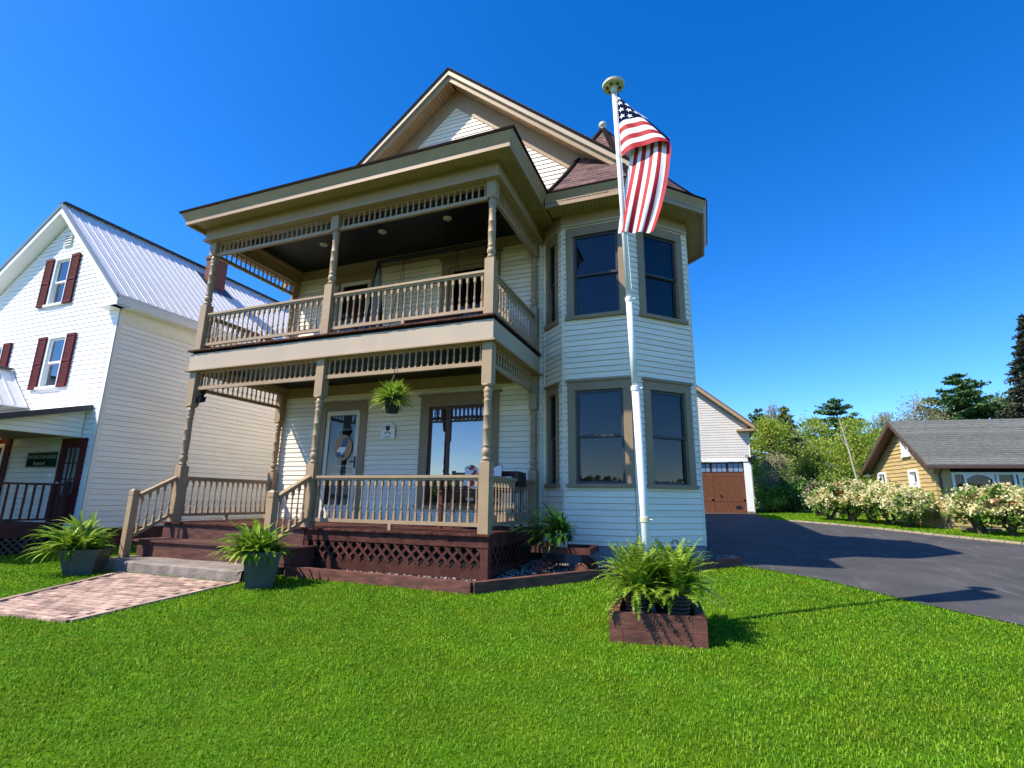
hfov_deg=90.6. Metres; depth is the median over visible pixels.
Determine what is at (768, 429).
leafy tree
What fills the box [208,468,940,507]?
distant wood
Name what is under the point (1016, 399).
spruce tree
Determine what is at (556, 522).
bucket plant
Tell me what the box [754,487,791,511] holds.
shrub
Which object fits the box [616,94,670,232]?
flag
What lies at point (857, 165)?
sky
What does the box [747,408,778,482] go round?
pine tree
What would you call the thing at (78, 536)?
potted plant
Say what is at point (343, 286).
storm door
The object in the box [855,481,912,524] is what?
hydrangea bush
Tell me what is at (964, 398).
pine tree
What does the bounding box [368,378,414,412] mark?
hanging plant
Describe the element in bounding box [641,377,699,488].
window
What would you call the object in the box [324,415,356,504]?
inner door
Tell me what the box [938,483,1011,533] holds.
hydrangea bush
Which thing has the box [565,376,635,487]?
window
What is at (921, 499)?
hydrangea bush
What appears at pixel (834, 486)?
hydrangea bush
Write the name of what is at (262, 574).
tapered planter
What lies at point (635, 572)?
fern
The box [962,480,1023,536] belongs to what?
hydrangea bush
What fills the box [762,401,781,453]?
leafy tree
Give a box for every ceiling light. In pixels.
[320,242,327,246]
[378,229,386,233]
[443,216,451,220]
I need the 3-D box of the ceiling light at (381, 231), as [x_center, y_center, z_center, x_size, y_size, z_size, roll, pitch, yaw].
[-2.977,-3.486,11.653,0.190,0.055,0.190,-4,-14,20]
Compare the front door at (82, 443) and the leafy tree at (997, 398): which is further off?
the leafy tree at (997, 398)
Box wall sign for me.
[24,452,58,467]
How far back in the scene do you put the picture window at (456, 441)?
11.29 m
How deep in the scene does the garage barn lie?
25.96 m
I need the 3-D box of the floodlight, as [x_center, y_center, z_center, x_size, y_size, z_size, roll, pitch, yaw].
[-6.630,0.258,10.831,0.160,0.340,0.160,-4,-14,20]
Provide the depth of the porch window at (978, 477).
17.12 m
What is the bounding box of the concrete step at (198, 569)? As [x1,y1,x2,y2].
[103,555,283,581]
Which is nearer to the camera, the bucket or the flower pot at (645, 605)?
the flower pot at (645, 605)
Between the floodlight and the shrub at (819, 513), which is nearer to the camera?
the floodlight
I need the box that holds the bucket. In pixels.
[554,533,568,546]
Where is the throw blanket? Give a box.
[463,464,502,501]
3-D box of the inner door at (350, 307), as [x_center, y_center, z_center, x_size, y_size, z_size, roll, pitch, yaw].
[-4.014,-1.458,13.040,0.970,2.420,0.040,-4,-14,20]
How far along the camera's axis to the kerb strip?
15.25 m
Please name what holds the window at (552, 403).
in the victorian house at (528, 371)
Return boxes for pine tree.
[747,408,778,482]
[804,397,879,456]
[920,372,1008,419]
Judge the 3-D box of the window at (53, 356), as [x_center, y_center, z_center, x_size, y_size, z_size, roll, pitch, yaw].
[-11.746,-0.549,13.158,1.520,1.450,0.395,-4,-14,20]
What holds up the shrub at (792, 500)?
on the lawn at (492, 748)
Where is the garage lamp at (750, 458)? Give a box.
[745,455,755,461]
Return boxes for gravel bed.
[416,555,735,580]
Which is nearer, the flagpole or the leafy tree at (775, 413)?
the flagpole
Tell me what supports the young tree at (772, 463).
on the lawn at (492, 748)
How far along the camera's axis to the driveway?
10.13 m
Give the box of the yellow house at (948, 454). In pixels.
[860,418,1023,529]
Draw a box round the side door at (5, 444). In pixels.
[0,439,12,493]
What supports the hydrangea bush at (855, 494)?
on the lawn at (492, 748)
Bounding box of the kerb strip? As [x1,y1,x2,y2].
[787,520,1023,544]
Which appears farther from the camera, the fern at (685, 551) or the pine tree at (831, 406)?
the pine tree at (831, 406)
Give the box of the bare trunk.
[838,418,857,479]
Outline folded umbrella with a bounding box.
[372,266,381,326]
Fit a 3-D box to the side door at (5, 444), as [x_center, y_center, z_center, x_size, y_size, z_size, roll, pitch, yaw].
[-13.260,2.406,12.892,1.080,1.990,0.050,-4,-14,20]
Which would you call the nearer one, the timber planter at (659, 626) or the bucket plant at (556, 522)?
the timber planter at (659, 626)
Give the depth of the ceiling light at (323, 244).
12.24 m
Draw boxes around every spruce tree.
[758,405,813,508]
[994,312,1023,418]
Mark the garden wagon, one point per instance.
(585, 552)
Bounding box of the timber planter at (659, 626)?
[609,598,708,649]
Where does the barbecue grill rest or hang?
on the victorian house at (528, 371)
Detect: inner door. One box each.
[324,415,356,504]
[341,284,367,330]
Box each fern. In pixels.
[591,538,686,619]
[598,534,665,594]
[627,538,725,613]
[639,537,722,606]
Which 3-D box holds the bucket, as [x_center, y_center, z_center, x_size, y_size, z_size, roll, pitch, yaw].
[0.807,2.592,8.392,0.260,0.243,0.260,-4,-14,20]
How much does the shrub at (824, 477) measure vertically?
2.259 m
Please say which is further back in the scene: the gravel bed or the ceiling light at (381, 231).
the ceiling light at (381, 231)
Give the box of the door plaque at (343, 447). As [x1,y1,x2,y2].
[334,435,351,460]
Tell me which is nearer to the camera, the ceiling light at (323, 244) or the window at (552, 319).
the window at (552, 319)
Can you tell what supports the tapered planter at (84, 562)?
on the lawn at (492, 748)
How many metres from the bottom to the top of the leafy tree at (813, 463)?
4.981 m
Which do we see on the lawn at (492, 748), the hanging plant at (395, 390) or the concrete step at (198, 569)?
the concrete step at (198, 569)
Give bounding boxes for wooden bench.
[438,471,502,529]
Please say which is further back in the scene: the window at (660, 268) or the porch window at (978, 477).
the porch window at (978, 477)
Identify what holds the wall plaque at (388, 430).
attached to the victorian house at (528, 371)
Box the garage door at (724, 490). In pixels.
[701,462,747,513]
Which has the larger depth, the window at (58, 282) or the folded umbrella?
the window at (58, 282)
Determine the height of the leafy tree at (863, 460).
5.276 m
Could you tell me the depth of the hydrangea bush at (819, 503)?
20.76 m
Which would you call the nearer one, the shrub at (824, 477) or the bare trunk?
the shrub at (824, 477)
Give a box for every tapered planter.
[58,547,114,574]
[243,551,281,588]
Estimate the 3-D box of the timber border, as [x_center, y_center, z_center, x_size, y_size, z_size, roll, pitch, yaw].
[0.375,2.999,8.030,8.065,0.297,1.891,3,-13,-7]
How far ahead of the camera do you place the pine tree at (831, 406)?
45.26 m
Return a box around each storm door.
[317,410,359,518]
[337,279,370,331]
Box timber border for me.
[284,557,742,594]
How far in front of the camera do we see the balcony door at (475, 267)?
12.20 m
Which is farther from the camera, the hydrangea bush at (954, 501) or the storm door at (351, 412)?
the hydrangea bush at (954, 501)
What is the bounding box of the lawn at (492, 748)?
[0,500,1023,767]
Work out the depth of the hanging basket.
8.79 m
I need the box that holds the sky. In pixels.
[0,0,1023,497]
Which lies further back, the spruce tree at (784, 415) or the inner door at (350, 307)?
the spruce tree at (784, 415)
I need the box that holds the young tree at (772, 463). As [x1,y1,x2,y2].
[753,451,806,490]
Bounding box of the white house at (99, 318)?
[0,201,288,555]
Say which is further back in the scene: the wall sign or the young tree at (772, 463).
the young tree at (772, 463)
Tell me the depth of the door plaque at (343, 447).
12.17 m
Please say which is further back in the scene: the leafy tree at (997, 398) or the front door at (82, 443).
the leafy tree at (997, 398)
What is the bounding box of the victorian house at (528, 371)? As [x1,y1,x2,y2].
[118,67,706,580]
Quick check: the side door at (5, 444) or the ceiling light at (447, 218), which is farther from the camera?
the side door at (5, 444)
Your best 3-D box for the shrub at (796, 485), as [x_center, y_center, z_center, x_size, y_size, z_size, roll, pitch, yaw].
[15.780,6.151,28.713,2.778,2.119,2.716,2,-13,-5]
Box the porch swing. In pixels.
[364,241,487,328]
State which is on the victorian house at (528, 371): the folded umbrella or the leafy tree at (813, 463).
the folded umbrella
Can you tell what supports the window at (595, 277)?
in the victorian house at (528, 371)
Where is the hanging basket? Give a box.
[384,365,399,413]
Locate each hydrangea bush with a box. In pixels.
[802,486,850,519]
[818,477,872,521]
[838,477,890,522]
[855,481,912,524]
[874,485,940,527]
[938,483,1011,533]
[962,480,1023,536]
[1003,490,1023,529]
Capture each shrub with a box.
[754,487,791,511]
[758,481,808,511]
[775,474,809,510]
[798,478,833,515]
[801,470,867,513]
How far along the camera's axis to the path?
6.80 m
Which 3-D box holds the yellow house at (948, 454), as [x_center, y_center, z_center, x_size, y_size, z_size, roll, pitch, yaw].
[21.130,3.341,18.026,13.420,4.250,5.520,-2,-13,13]
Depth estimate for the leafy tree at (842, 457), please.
34.04 m
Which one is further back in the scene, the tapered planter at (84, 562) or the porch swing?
the porch swing
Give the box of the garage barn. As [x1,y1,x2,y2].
[696,385,755,513]
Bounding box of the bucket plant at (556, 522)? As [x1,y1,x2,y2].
[511,501,576,553]
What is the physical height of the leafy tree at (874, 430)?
6.579 m
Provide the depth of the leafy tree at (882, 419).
41.63 m
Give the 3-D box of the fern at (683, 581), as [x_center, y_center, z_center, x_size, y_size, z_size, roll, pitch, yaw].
[1.597,1.911,5.090,0.982,0.705,0.921,-4,-14,20]
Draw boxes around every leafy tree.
[749,411,804,509]
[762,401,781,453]
[776,410,849,476]
[792,440,852,509]
[816,414,880,481]
[850,421,884,472]
[851,434,877,481]
[864,408,901,432]
[886,388,958,485]
[978,386,1012,418]
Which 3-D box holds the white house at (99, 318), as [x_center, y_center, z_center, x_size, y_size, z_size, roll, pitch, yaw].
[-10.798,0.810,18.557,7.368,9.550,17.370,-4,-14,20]
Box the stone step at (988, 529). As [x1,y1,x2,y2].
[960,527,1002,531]
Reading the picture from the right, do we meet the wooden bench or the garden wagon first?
the garden wagon
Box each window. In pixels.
[0,343,12,366]
[27,332,76,389]
[35,253,81,308]
[413,389,501,509]
[544,234,558,330]
[544,383,560,487]
[565,220,626,320]
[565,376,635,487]
[636,227,688,324]
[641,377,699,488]
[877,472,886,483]
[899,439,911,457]
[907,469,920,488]
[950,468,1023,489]
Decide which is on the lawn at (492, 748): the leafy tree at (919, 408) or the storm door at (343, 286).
the leafy tree at (919, 408)
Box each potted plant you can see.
[13,508,124,564]
[203,518,294,566]
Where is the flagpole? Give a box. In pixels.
[602,76,655,611]
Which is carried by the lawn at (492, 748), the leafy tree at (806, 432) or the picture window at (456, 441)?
the leafy tree at (806, 432)
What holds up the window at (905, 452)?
in the yellow house at (948, 454)
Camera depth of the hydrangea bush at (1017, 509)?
14.33 m
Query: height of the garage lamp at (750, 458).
0.341 m
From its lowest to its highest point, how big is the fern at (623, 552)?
0.722 m
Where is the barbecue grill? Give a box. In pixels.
[497,471,525,528]
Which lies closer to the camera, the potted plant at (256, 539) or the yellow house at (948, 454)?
the potted plant at (256, 539)
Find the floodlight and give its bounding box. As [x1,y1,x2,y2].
[195,390,206,402]
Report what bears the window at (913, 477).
in the yellow house at (948, 454)
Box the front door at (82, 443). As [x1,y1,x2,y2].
[45,438,88,522]
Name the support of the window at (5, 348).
in the white house at (99, 318)
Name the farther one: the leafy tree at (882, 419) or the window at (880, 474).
the leafy tree at (882, 419)
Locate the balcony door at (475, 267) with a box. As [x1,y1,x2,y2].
[448,263,483,315]
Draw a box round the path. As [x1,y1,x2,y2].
[0,571,239,622]
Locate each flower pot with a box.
[625,591,651,612]
[662,592,690,614]
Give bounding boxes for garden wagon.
[530,543,598,573]
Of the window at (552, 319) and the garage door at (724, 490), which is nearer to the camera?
the window at (552, 319)
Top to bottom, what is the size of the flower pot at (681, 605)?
0.252 m
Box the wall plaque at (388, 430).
[380,421,394,438]
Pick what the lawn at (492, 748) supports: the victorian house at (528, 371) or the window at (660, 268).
the victorian house at (528, 371)
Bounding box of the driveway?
[705,513,1023,625]

